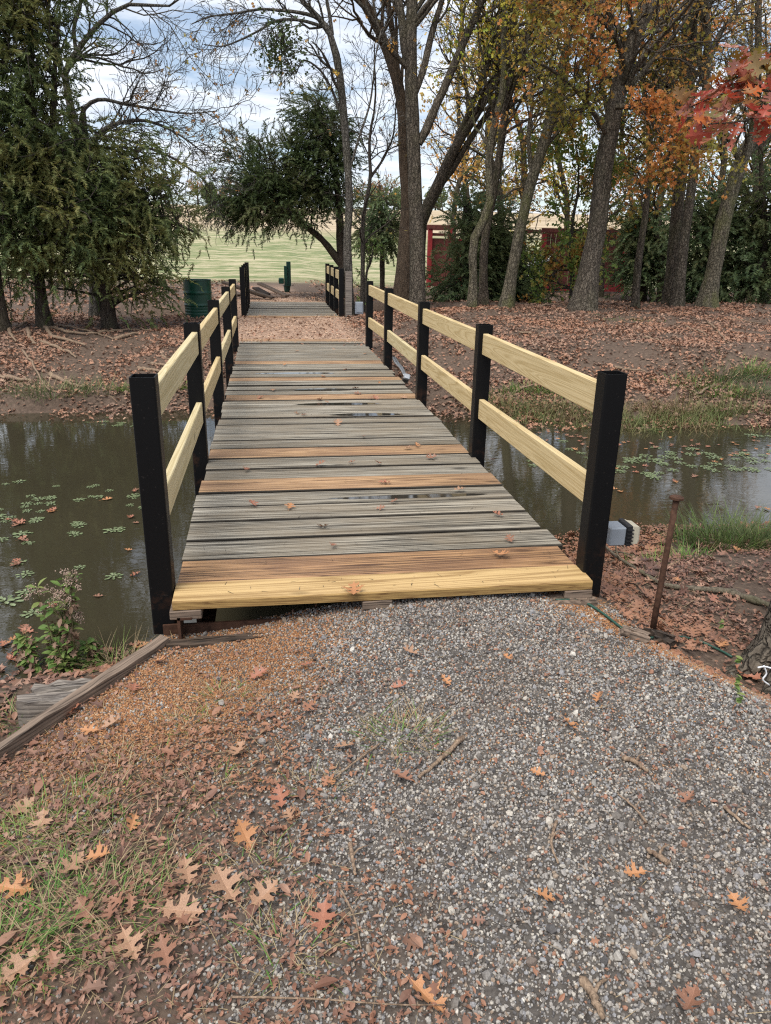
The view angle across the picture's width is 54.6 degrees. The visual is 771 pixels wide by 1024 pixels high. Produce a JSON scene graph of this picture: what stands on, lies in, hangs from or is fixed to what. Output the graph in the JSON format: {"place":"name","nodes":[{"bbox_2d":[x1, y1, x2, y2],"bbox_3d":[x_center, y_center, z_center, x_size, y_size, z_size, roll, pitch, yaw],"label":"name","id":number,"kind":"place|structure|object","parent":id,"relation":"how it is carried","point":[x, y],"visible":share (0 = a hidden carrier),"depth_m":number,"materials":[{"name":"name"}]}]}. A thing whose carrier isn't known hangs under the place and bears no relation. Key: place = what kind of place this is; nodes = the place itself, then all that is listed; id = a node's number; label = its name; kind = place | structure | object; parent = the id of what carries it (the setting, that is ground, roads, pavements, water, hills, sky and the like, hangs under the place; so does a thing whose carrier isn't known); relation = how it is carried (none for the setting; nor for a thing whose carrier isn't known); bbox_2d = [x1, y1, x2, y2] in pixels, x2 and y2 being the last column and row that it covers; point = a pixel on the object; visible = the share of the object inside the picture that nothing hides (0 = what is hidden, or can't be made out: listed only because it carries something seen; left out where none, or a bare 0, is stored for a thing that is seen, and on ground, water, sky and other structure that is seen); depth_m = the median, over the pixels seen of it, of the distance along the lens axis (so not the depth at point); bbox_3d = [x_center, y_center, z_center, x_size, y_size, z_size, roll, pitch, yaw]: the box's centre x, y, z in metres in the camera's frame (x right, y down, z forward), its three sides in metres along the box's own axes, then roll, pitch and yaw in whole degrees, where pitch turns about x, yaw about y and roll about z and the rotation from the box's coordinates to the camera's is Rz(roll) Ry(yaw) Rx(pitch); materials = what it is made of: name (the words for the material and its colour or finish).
{"place":"outdoors","nodes":[
{"label":"outdoors","id":0,"kind":"place"},
{"bbox_2d":[0,204,770,1023],"bbox_3d":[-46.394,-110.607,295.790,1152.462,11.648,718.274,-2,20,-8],"label":"ground","id":1,"kind":"structure","parent":0,"point":[224,260],"depth_m":2.34,"materials":[{"name":"gravel"}]},
{"bbox_2d":[0,870,33,898],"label":"fallen leaf","id":2,"kind":"object","parent":1,"relation":"on","point":[7,885],"visible":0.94,"depth_m":1.87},
{"bbox_2d":[11,629,42,672],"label":"weed","id":3,"kind":"object","parent":1,"relation":"on","point":[28,647],"visible":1,"depth_m":3.48,"materials":[{"name":"green plant"}]},
{"bbox_2d":[0,941,54,982],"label":"fallen leaf","id":4,"kind":"object","parent":1,"relation":"on","point":[21,964],"visible":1,"depth_m":1.65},
{"bbox_2d":[0,0,81,332],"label":"cedar","id":5,"kind":"object","parent":1,"relation":"on","point":[5,323],"visible":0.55,"depth_m":11.07,"materials":[{"name":"green plant"}]},
{"bbox_2d":[15,689,76,726],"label":"wooden beam","id":6,"kind":"structure","parent":1,"relation":"on","point":[30,706],"depth_m":2.95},
{"bbox_2d":[21,568,84,672],"bbox_3d":[-1.483,0.512,3.385,0.233,0.522,0.240,-2,20,-8],"label":"flowering weed","id":7,"kind":"object","parent":1,"relation":"on","point":[69,636],"visible":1,"depth_m":3.40,"materials":[{"name":"green plant"}]},
{"bbox_2d":[0,792,107,881],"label":"grass tuft","id":8,"kind":"object","parent":1,"relation":"on","point":[23,819],"visible":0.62,"depth_m":2.09,"materials":[{"name":"plant"}]},
{"bbox_2d":[0,873,115,1022],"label":"grass tuft","id":9,"kind":"object","parent":1,"relation":"on","point":[11,926],"visible":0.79,"depth_m":1.74,"materials":[{"name":"plant"}]},
{"bbox_2d":[2,366,116,402],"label":"grass clump","id":10,"kind":"object","parent":1,"relation":"on","point":[39,389],"visible":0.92,"depth_m":8.83,"materials":[{"name":"plant"}]},
{"bbox_2d":[38,624,81,666],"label":"weed","id":11,"kind":"object","parent":1,"relation":"on","point":[50,659],"visible":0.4,"depth_m":3.48,"materials":[{"name":"green plant"}]},
{"bbox_2d":[31,678,91,693],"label":"wooden beam","id":12,"kind":"structure","parent":1,"relation":"on","point":[59,685],"depth_m":3.05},
{"bbox_2d":[0,647,139,737],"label":"shore litter","id":13,"kind":"object","parent":1,"relation":"on","point":[38,678],"visible":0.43,"depth_m":3.32,"materials":[{"name":"brown plant"}]},
{"bbox_2d":[0,0,148,328],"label":"cedar","id":14,"kind":"object","parent":1,"relation":"on","point":[54,24],"visible":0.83,"depth_m":11.35,"materials":[{"name":"green plant"}]},
{"bbox_2d":[70,896,95,931],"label":"fallen leaf","id":15,"kind":"object","parent":1,"relation":"on","point":[88,908],"visible":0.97,"depth_m":1.78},
{"bbox_2d":[0,758,166,862],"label":"grass tuft","id":16,"kind":"object","parent":1,"relation":"on","point":[50,814],"visible":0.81,"depth_m":2.15,"materials":[{"name":"plant"}]},
{"bbox_2d":[0,634,168,764],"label":"retaining board","id":17,"kind":"object","parent":1,"relation":"on","point":[11,746],"visible":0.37,"depth_m":2.74,"materials":[{"name":"wood"}]},
{"bbox_2d":[0,321,169,389],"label":"surface roots","id":18,"kind":"object","parent":1,"relation":"on","point":[49,332],"visible":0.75,"depth_m":11.53,"materials":[{"name":"brown plant"}]},
{"bbox_2d":[75,635,106,668],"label":"weed","id":19,"kind":"object","parent":1,"relation":"on","point":[90,646],"visible":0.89,"depth_m":3.49,"materials":[{"name":"green plant"}]},
{"bbox_2d":[0,833,183,1002],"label":"grass tuft","id":20,"kind":"object","parent":1,"relation":"on","point":[33,871],"visible":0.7,"depth_m":1.84,"materials":[{"name":"plant"}]},
{"bbox_2d":[0,794,189,907],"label":"grass tuft","id":21,"kind":"object","parent":1,"relation":"on","point":[82,828],"visible":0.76,"depth_m":2.02,"materials":[{"name":"plant"}]},
{"bbox_2d":[62,626,154,675],"bbox_3d":[-1.276,0.679,3.486,0.561,0.208,0.482,-2,20,-8],"label":"grass clump","id":22,"kind":"object","parent":1,"relation":"on","point":[110,656],"visible":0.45,"depth_m":3.58,"materials":[{"name":"plant"}]},
{"bbox_2d":[0,97,221,330],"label":"cedar","id":23,"kind":"object","parent":1,"relation":"on","point":[143,219],"visible":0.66,"depth_m":12.21,"materials":[{"name":"green plant"}]},
{"bbox_2d":[46,735,184,799],"bbox_3d":[-0.803,0.792,2.284,0.350,0.096,0.354,14,24,33],"label":"grass tuft","id":24,"kind":"object","parent":1,"relation":"on","point":[131,752],"visible":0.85,"depth_m":2.31,"materials":[{"name":"plant"}]},
{"bbox_2d":[0,830,243,990],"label":"grass tuft","id":25,"kind":"object","parent":1,"relation":"on","point":[66,896],"visible":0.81,"depth_m":1.82,"materials":[{"name":"plant"}]},
{"bbox_2d":[113,921,145,959],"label":"fallen leaf","id":26,"kind":"object","parent":1,"relation":"on","point":[130,944],"visible":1,"depth_m":1.70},
{"bbox_2d":[11,0,269,316],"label":"tree","id":27,"kind":"object","parent":1,"relation":"on","point":[94,307],"visible":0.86,"depth_m":13.52,"materials":[{"name":"grey plant"}]},
{"bbox_2d":[148,932,178,978],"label":"fallen leaf","id":28,"kind":"object","parent":1,"relation":"on","point":[164,952],"visible":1,"depth_m":1.68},
{"bbox_2d":[147,888,203,928],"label":"fallen leaf","id":29,"kind":"object","parent":1,"relation":"on","point":[181,907],"visible":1,"depth_m":1.79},
{"bbox_2d":[183,279,211,317],"bbox_3d":[-3.637,-4.146,14.480,0.546,0.708,0.546,-2,20,-8],"label":"metal barrel","id":30,"kind":"object","parent":1,"relation":"on","point":[197,295],"visible":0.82,"depth_m":14.28,"materials":[{"name":"green paint"}]},
{"bbox_2d":[151,753,262,817],"bbox_3d":[-0.528,0.818,2.201,0.347,0.080,0.261,-2,20,-8],"label":"grass tuft","id":31,"kind":"object","parent":1,"relation":"on","point":[187,777],"visible":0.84,"depth_m":2.23,"materials":[{"name":"plant"}]},
{"bbox_2d":[166,631,273,648],"bbox_3d":[-0.575,0.548,3.144,0.674,0.084,0.066,-4,20,-8],"label":"sill timber","id":32,"kind":"object","parent":1,"relation":"on","point":[203,641],"visible":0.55,"depth_m":3.10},
{"bbox_2d":[207,866,244,911],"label":"fallen leaf","id":33,"kind":"object","parent":1,"relation":"on","point":[225,883],"visible":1,"depth_m":1.86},
{"bbox_2d":[0,661,484,1023],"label":"broken leaves","id":34,"kind":"object","parent":1,"relation":"on","point":[414,940],"visible":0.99,"depth_m":1.82,"materials":[{"name":"brown plant"}]},
{"bbox_2d":[233,819,257,850],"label":"fallen leaf","id":35,"kind":"object","parent":1,"relation":"on","point":[245,835],"visible":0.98,"depth_m":2.01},
{"bbox_2d":[243,878,277,911],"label":"fallen leaf","id":36,"kind":"object","parent":1,"relation":"on","point":[264,893],"visible":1,"depth_m":1.83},
{"bbox_2d":[191,823,330,901],"bbox_3d":[-0.327,0.921,1.934,0.328,0.082,0.274,-7,21,-23],"label":"grass tuft","id":37,"kind":"object","parent":1,"relation":"on","point":[209,864],"visible":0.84,"depth_m":1.96,"materials":[{"name":"plant"}]},
{"bbox_2d":[0,647,555,1023],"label":"scattered pebbles","id":38,"kind":"object","parent":1,"relation":"on","point":[20,1020],"visible":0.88,"depth_m":2.03,"materials":[{"name":"gravel"}]},
{"bbox_2d":[183,75,381,289],"bbox_3d":[-2.691,-8.348,19.405,5.384,5.606,3.325,-2,20,-8],"label":"cedar","id":39,"kind":"object","parent":1,"relation":"on","point":[271,191],"visible":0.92,"depth_m":19.14,"materials":[{"name":"green plant"}]},
{"bbox_2d":[205,884,359,1007],"bbox_3d":[-0.222,1.000,1.697,0.373,0.115,0.342,-16,26,-39],"label":"grass tuft","id":40,"kind":"object","parent":1,"relation":"on","point":[266,944],"visible":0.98,"depth_m":1.72,"materials":[{"name":"plant"}]},
{"bbox_2d":[209,291,373,342],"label":"mulch","id":41,"kind":"object","parent":1,"relation":"on","point":[301,295],"visible":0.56,"depth_m":13.51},
{"bbox_2d":[239,262,343,317],"bbox_3d":[-2.150,-4.810,16.809,2.053,1.430,4.145,-2,20,-8],"label":"footbridge","id":42,"kind":"object","parent":1,"relation":"on","point":[297,309],"visible":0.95,"depth_m":16.27,"materials":[{"name":"grey wood"}]},
{"bbox_2d":[175,0,412,315],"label":"tree","id":43,"kind":"object","parent":1,"relation":"on","point":[339,84],"visible":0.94,"depth_m":13.72,"materials":[{"name":"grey plant"}]},
{"bbox_2d":[241,1,314,99],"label":"mistletoe clump","id":44,"kind":"object","parent":43,"relation":"hanging from","point":[282,37],"visible":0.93,"depth_m":13.39,"materials":[{"name":"green plant"}]},
{"bbox_2d":[303,893,337,932],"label":"fallen leaf","id":45,"kind":"object","parent":1,"relation":"on","point":[324,907],"visible":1,"depth_m":1.78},
{"bbox_2d":[230,982,444,1005],"bbox_3d":[-0.102,1.036,1.609,0.457,0.018,0.043,1,20,0],"label":"stick","id":46,"kind":"object","parent":1,"relation":"on","point":[277,997],"visible":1,"depth_m":1.59,"materials":[{"name":"wood"}]},
{"bbox_2d":[345,271,351,316],"bbox_3d":[-0.748,-4.337,15.076,0.130,1.000,0.130,-2,20,-8],"label":"wooden post","id":47,"kind":"object","parent":1,"relation":"on","point":[348,292],"visible":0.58,"depth_m":14.99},
{"bbox_2d":[296,0,423,309],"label":"tree","id":48,"kind":"object","parent":1,"relation":"on","point":[401,282],"visible":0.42,"depth_m":16.51,"materials":[{"name":"brown plant"}]},
{"bbox_2d":[352,230,388,312],"bbox_3d":[-0.521,-5.431,17.894,0.980,2.500,0.938,11,22,26],"label":"tree","id":49,"kind":"object","parent":1,"relation":"on","point":[370,259],"visible":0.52,"depth_m":17.75,"materials":[{"name":"green plant"}]},
{"bbox_2d":[344,172,400,290],"bbox_3d":[-0.121,-8.696,23.665,2.763,3.766,2.822,-2,20,-8],"label":"cedar","id":50,"kind":"object","parent":1,"relation":"on","point":[385,239],"visible":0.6,"depth_m":23.27,"materials":[{"name":"green plant"}]},
{"bbox_2d":[313,0,434,312],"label":"tree","id":51,"kind":"object","parent":1,"relation":"on","point":[362,231],"visible":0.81,"depth_m":15.77,"materials":[{"name":"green plant"}]},
{"bbox_2d":[129,279,627,638],"bbox_3d":[-0.644,-1.162,7.339,2.011,1.809,8.932,-2,20,-8],"label":"footbridge","id":52,"kind":"object","parent":1,"relation":"on","point":[276,535],"visible":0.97,"depth_m":4.13,"materials":[{"name":"grey wood"}]},
{"bbox_2d":[606,518,639,545],"bbox_3d":[1.128,0.099,3.566,0.156,0.104,0.119,-2,20,-8],"label":"floodlight","id":53,"kind":"object","parent":52,"relation":"attached to","point":[622,532],"visible":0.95,"depth_m":3.53,"materials":[{"name":"grey plastic"}]},
{"bbox_2d":[0,593,770,1023],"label":"leaf litter","id":54,"kind":"object","parent":1,"relation":"on","point":[128,995],"visible":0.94,"depth_m":1.91,"materials":[{"name":"plant"}]},
{"bbox_2d":[0,592,770,855],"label":"orange gravel","id":55,"kind":"structure","parent":1,"relation":"on","point":[171,689],"depth_m":2.73,"materials":[{"name":"gravel"}]},
{"bbox_2d":[0,593,770,1023],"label":"dry straw","id":56,"kind":"object","parent":1,"relation":"on","point":[210,871],"visible":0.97,"depth_m":1.93,"materials":[{"name":"beige plant"}]},
{"bbox_2d":[0,303,770,431],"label":"bank leaf litter","id":57,"kind":"object","parent":1,"relation":"on","point":[725,322],"visible":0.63,"depth_m":11.11,"materials":[{"name":"plant"}]},
{"bbox_2d":[2,277,770,320],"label":"woodland leaf litter","id":58,"kind":"object","parent":1,"relation":"on","point":[618,302],"visible":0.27,"depth_m":18.05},
{"bbox_2d":[339,688,464,775],"bbox_3d":[0.063,0.721,2.465,0.484,0.149,0.351,-6,21,-20],"label":"grass tuft","id":59,"kind":"object","parent":1,"relation":"on","point":[409,717],"visible":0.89,"depth_m":2.49,"materials":[{"name":"plant"}]},
{"bbox_2d":[282,0,559,303],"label":"tree","id":60,"kind":"object","parent":1,"relation":"on","point":[413,81],"visible":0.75,"depth_m":15.05,"materials":[{"name":"brown plant"}]},
{"bbox_2d":[402,972,447,1012],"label":"fallen leaf","id":61,"kind":"object","parent":1,"relation":"on","point":[427,996],"visible":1,"depth_m":1.61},
{"bbox_2d":[426,225,461,286],"bbox_3d":[2.106,-9.972,29.095,1.559,2.216,2.430,-2,20,-8],"label":"timber shelter","id":62,"kind":"object","parent":1,"relation":"on","point":[432,242],"visible":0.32,"depth_m":28.00,"materials":[{"name":"red paint"}]},
{"bbox_2d":[404,0,518,230],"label":"tree","id":63,"kind":"object","parent":1,"relation":"on","point":[458,114],"visible":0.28,"depth_m":34.74,"materials":[{"name":"green wood"}]},
{"bbox_2d":[389,0,537,238],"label":"tree","id":64,"kind":"object","parent":1,"relation":"on","point":[459,180],"visible":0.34,"depth_m":30.00,"materials":[{"name":"green wood"}]},
{"bbox_2d":[414,0,561,307],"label":"tree","id":65,"kind":"object","parent":1,"relation":"on","point":[472,298],"visible":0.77,"depth_m":15.34,"materials":[{"name":"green plant"}]},
{"bbox_2d":[425,155,554,301],"bbox_3d":[2.355,-6.763,19.302,3.902,4.485,2.978,-2,20,-8],"label":"cedar","id":66,"kind":"object","parent":1,"relation":"on","point":[500,240],"visible":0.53,"depth_m":19.07,"materials":[{"name":"green plant"}]},
{"bbox_2d":[419,0,583,227],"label":"tree","id":67,"kind":"object","parent":1,"relation":"on","point":[500,192],"visible":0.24,"depth_m":22.38,"materials":[{"name":"green wood"}]},
{"bbox_2d":[448,0,598,265],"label":"tree","id":68,"kind":"object","parent":1,"relation":"on","point":[522,179],"visible":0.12,"depth_m":25.21,"materials":[{"name":"plant"}]},
{"bbox_2d":[445,0,612,304],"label":"tree","id":69,"kind":"object","parent":1,"relation":"on","point":[483,295],"visible":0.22,"depth_m":15.75,"materials":[{"name":"plant"}]},
{"bbox_2d":[495,212,566,302],"bbox_3d":[3.648,-6.727,20.608,3.033,3.215,2.902,-2,20,-8],"label":"cedar","id":70,"kind":"object","parent":1,"relation":"on","point":[526,278],"visible":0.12,"depth_m":20.18,"materials":[{"name":"green plant"}]},
{"bbox_2d":[422,0,653,294],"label":"tree","id":71,"kind":"object","parent":1,"relation":"on","point":[452,159],"visible":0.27,"depth_m":17.55,"materials":[{"name":"brown wood"}]},
{"bbox_2d":[417,0,681,307],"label":"tree","id":72,"kind":"object","parent":1,"relation":"on","point":[507,297],"visible":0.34,"depth_m":15.10,"materials":[{"name":"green plant"}]},
{"bbox_2d":[502,5,624,252],"bbox_3d":[6.771,-16.370,28.424,5.329,15.234,4.402,2,20,4],"label":"tree","id":73,"kind":"object","parent":1,"relation":"on","point":[564,192],"visible":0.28,"depth_m":29.63,"materials":[{"name":"plant"}]},
{"bbox_2d":[514,228,625,292],"bbox_3d":[7.035,-9.720,28.784,3.433,2.193,3.240,-2,20,-8],"label":"timber shelter","id":74,"kind":"object","parent":1,"relation":"on","point":[551,235],"visible":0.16,"depth_m":27.44,"materials":[{"name":"red paint"}]},
{"bbox_2d":[547,593,597,606],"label":"support block","id":75,"kind":"structure","parent":1,"relation":"on","point":[592,600],"depth_m":3.32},
{"bbox_2d":[509,83,642,303],"bbox_3d":[4.374,-7.270,17.311,3.035,5.657,3.162,5,20,11],"label":"tree","id":76,"kind":"object","parent":1,"relation":"on","point":[574,251],"visible":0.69,"depth_m":17.46,"materials":[{"name":"green plant"}]},
{"bbox_2d":[479,0,706,296],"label":"tree","id":77,"kind":"object","parent":1,"relation":"on","point":[600,292],"visible":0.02,"depth_m":23.95,"materials":[{"name":"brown wood"}]},
{"bbox_2d":[579,975,607,1019],"bbox_3d":[0.450,1.050,1.622,0.063,0.027,0.098,7,21,17],"label":"stick","id":78,"kind":"object","parent":1,"relation":"on","point":[585,983],"visible":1,"depth_m":1.63,"materials":[{"name":"wood"}]},
{"bbox_2d":[460,381,770,440],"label":"sedge","id":79,"kind":"object","parent":1,"relation":"on","point":[710,410],"visible":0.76,"depth_m":8.72,"materials":[{"name":"plant"}]},
{"bbox_2d":[487,0,751,312],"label":"tree","id":80,"kind":"object","parent":1,"relation":"on","point":[622,83],"visible":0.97,"depth_m":13.81,"materials":[{"name":"brown plant"}]},
{"bbox_2d":[620,625,650,642],"bbox_3d":[1.041,0.510,3.104,0.125,0.044,0.066,19,23,10],"label":"wood fragment","id":81,"kind":"object","parent":1,"relation":"on","point":[635,634],"visible":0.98,"depth_m":3.09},
{"bbox_2d":[599,172,689,301],"bbox_3d":[8.248,-8.403,23.457,3.435,4.158,3.289,-11,23,-30],"label":"cedar","id":82,"kind":"object","parent":1,"relation":"on","point":[628,242],"visible":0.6,"depth_m":23.20,"materials":[{"name":"green plant"}]},
{"bbox_2d":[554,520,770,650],"bbox_3d":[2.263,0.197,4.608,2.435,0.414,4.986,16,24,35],"label":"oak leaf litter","id":83,"kind":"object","parent":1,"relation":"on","point":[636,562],"visible":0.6,"depth_m":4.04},
{"bbox_2d":[556,521,770,748],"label":"bank litter","id":84,"kind":"object","parent":1,"relation":"on","point":[624,591],"visible":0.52,"depth_m":4.00,"materials":[{"name":"brown plant"}]},
{"bbox_2d":[577,0,751,308],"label":"tree","id":85,"kind":"object","parent":1,"relation":"on","point":[635,298],"visible":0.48,"depth_m":16.05,"materials":[{"name":"plant"}]},
{"bbox_2d":[650,494,683,629],"bbox_3d":[1.217,0.255,3.260,0.074,0.686,0.065,-2,20,-8],"label":"iron stake","id":86,"kind":"object","parent":1,"relation":"on","point":[676,499],"visible":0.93,"depth_m":3.22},
{"bbox_2d":[600,0,751,304],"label":"tree","id":87,"kind":"object","parent":1,"relation":"on","point":[676,214],"visible":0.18,"depth_m":17.18,"materials":[{"name":"plant"}]},
{"bbox_2d":[600,0,770,308],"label":"tree","id":88,"kind":"object","parent":1,"relation":"on","point":[708,295],"visible":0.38,"depth_m":16.43,"materials":[{"name":"brown plant"}]},
{"bbox_2d":[606,546,768,606],"bbox_3d":[1.637,0.348,4.287,0.365,0.256,1.459,-9,22,-26],"label":"fallen branch","id":89,"kind":"object","parent":1,"relation":"on","point":[752,599],"visible":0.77,"depth_m":4.06,"materials":[{"name":"wood"}]},
{"bbox_2d":[609,0,768,302],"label":"tree","id":90,"kind":"object","parent":1,"relation":"on","point":[657,207],"visible":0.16,"depth_m":22.07,"materials":[{"name":"plant"}]},
{"bbox_2d":[673,980,706,1009],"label":"fallen leaf","id":91,"kind":"object","parent":1,"relation":"on","point":[693,993],"visible":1,"depth_m":1.61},
{"bbox_2d":[641,1,769,286],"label":"tree","id":92,"kind":"object","parent":1,"relation":"on","point":[722,173],"visible":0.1,"depth_m":24.42,"materials":[{"name":"plant"}]},
{"bbox_2d":[645,495,770,554],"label":"grass clump","id":93,"kind":"object","parent":1,"relation":"on","point":[707,531],"visible":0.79,"depth_m":5.12,"materials":[{"name":"plant"}]},
{"bbox_2d":[646,159,770,303],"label":"cedar","id":94,"kind":"object","parent":1,"relation":"on","point":[702,229],"visible":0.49,"depth_m":20.24,"materials":[{"name":"green plant"}]},
{"bbox_2d":[669,0,770,306],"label":"tree","id":95,"kind":"object","parent":1,"relation":"on","point":[677,297],"visible":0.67,"depth_m":16.65,"materials":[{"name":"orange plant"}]},
{"bbox_2d":[672,361,770,382],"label":"grass clump","id":96,"kind":"object","parent":1,"relation":"on","point":[740,377],"visible":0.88,"depth_m":10.01,"materials":[{"name":"plant"}]},
{"bbox_2d":[673,42,770,697],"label":"oak tree","id":97,"kind":"object","parent":1,"relation":"on","point":[755,654],"visible":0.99,"depth_m":2.73,"materials":[{"name":"red plant"}]},
{"bbox_2d":[693,140,770,303],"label":"cedar","id":98,"kind":"object","parent":1,"relation":"on","point":[758,231],"visible":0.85,"depth_m":19.71,"materials":[{"name":"green plant"}]},
{"bbox_2d":[699,0,770,204],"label":"tree","id":99,"kind":"object","parent":1,"relation":"on","point":[769,126],"visible":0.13,"depth_m":26.52,"materials":[{"name":"plant"}]},
{"bbox_2d":[702,0,770,189],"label":"tree","id":100,"kind":"object","parent":1,"relation":"on","point":[751,14],"visible":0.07,"depth_m":32.63,"materials":[{"name":"plant"}]},
{"bbox_2d":[710,1,770,299],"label":"tree","id":101,"kind":"object","parent":1,"relation":"on","point":[757,23],"visible":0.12,"depth_m":23.34,"materials":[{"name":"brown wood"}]},
{"bbox_2d":[0,410,770,679],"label":"water","id":102,"kind":"structure","parent":0,"point":[75,457],"depth_m":5.99,"materials":[{"name":"liquid"}]},
{"bbox_2d":[0,0,770,215],"label":"sky","id":103,"kind":"structure","parent":0,"point":[265,98],"materials":[{"name":"white"}]},
{"bbox_2d":[123,591,770,1023],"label":"gravel","id":104,"kind":"structure","parent":0,"point":[587,834],"depth_m":2.15,"materials":[{"name":"gravel"}]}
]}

